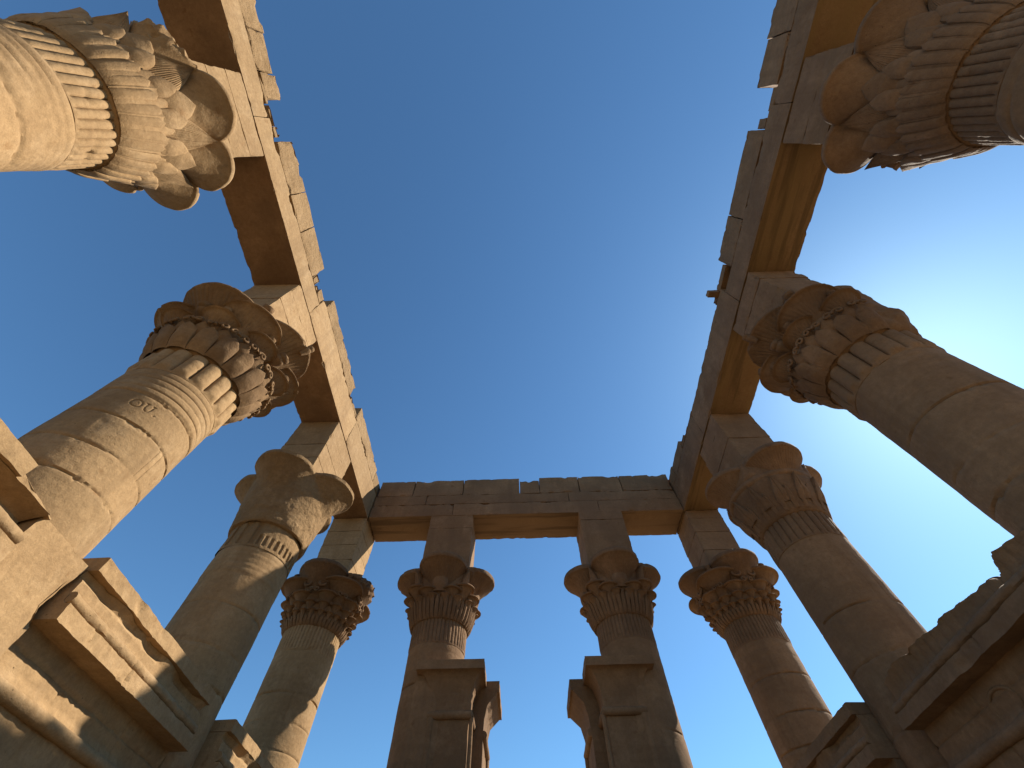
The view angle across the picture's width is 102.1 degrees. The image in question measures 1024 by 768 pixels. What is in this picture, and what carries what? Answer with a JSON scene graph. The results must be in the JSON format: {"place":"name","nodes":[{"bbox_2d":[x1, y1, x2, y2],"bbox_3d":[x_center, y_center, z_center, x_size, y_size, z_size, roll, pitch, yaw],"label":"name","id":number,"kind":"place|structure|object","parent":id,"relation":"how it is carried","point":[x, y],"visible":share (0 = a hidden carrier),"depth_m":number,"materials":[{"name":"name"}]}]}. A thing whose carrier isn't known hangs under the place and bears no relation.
{"place":"outdoors","nodes":[
{"label":"outdoors","id":0,"kind":"place"},
{"bbox_2d":[0,0,1023,767],"label":"sky","id":1,"kind":"structure","parent":0,"point":[520,209],"materials":[{"name":"blue"}]},
{"label":"ground","id":2,"kind":"structure","parent":0,"visible":0},
{"bbox_2d":[0,418,88,656],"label":"screen wall","id":3,"kind":"structure","parent":2,"relation":"on","point":[42,562],"depth_m":4.46,"materials":[{"name":"stone"}]},
{"bbox_2d":[0,557,215,767],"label":"screen wall","id":4,"kind":"structure","parent":2,"relation":"on","point":[98,668],"depth_m":5.23,"materials":[{"name":"stone"}]},
{"bbox_2d":[0,7,263,210],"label":"column","id":5,"kind":"structure","parent":2,"relation":"on","point":[118,102],"depth_m":5.93,"materials":[{"name":"stone"}]},
{"bbox_2d":[17,282,315,558],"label":"column","id":6,"kind":"structure","parent":2,"relation":"on","point":[214,357],"depth_m":6.96,"materials":[{"name":"stone"}]},
{"bbox_2d":[158,0,379,541],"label":"architrave","id":7,"kind":"object","parent":6,"relation":"on","point":[267,202],"visible":0.66,"depth_m":10.53,"materials":[{"name":"stone"}]},
{"bbox_2d":[192,719,273,767],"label":"screen wall","id":8,"kind":"structure","parent":2,"relation":"on","point":[229,743],"depth_m":7.53,"materials":[{"name":"stone"}]},
{"bbox_2d":[159,422,353,767],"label":"column","id":9,"kind":"structure","parent":2,"relation":"on","point":[294,494],"depth_m":9.45,"materials":[{"name":"stone"}]},
{"bbox_2d":[242,518,374,767],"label":"column","id":10,"kind":"structure","parent":2,"relation":"on","point":[328,592],"depth_m":12.02,"materials":[{"name":"stone"}]},
{"bbox_2d":[386,514,494,767],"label":"column","id":11,"kind":"structure","parent":2,"relation":"on","point":[445,587],"depth_m":12.36,"materials":[{"name":"brown stone"}]},
{"bbox_2d":[369,474,682,541],"bbox_3d":[0.522,4.985,16.781,11.854,1.962,1.402,-1,-60,0],"label":"architrave","id":12,"kind":"object","parent":11,"relation":"on","point":[645,505],"visible":0.91,"depth_m":16.12,"materials":[{"name":"brown stone"}]},
{"bbox_2d":[416,659,501,767],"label":"gate post","id":13,"kind":"object","parent":2,"relation":"on","point":[466,714],"visible":0.94,"depth_m":10.45,"materials":[{"name":"brown stone"}]},
{"bbox_2d":[567,654,659,767],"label":"gate post","id":14,"kind":"object","parent":2,"relation":"on","point":[604,709],"visible":0.89,"depth_m":10.44,"materials":[{"name":"brown stone"}]},
{"bbox_2d":[564,510,692,767],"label":"column","id":15,"kind":"structure","parent":2,"relation":"on","point":[611,582],"depth_m":12.37,"materials":[{"name":"brown stone"}]},
{"bbox_2d":[678,510,832,767],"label":"column","id":16,"kind":"structure","parent":2,"relation":"on","point":[726,583],"depth_m":12.01,"materials":[{"name":"brown stone"}]},
{"bbox_2d":[700,413,949,767],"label":"column","id":17,"kind":"structure","parent":2,"relation":"on","point":[763,488],"depth_m":9.12,"materials":[{"name":"brown stone"}]},
{"bbox_2d":[793,702,906,767],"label":"screen wall","id":18,"kind":"structure","parent":2,"relation":"on","point":[851,735],"depth_m":7.48,"materials":[{"name":"brown stone"}]},
{"bbox_2d":[733,271,1023,535],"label":"column","id":19,"kind":"structure","parent":2,"relation":"on","point":[900,381],"depth_m":7.06,"materials":[{"name":"brown stone"}]},
{"bbox_2d":[668,0,878,534],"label":"architrave","id":20,"kind":"object","parent":19,"relation":"on","point":[778,186],"visible":0.77,"depth_m":10.64,"materials":[{"name":"brown stone"}]},
{"bbox_2d":[783,0,1023,173],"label":"column","id":21,"kind":"structure","parent":2,"relation":"on","point":[902,85],"depth_m":6.21,"materials":[{"name":"brown stone"}]},
{"bbox_2d":[883,530,1023,767],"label":"screen wall","id":22,"kind":"structure","parent":2,"relation":"on","point":[953,683],"depth_m":5.50,"materials":[{"name":"brown stone"}]}
]}

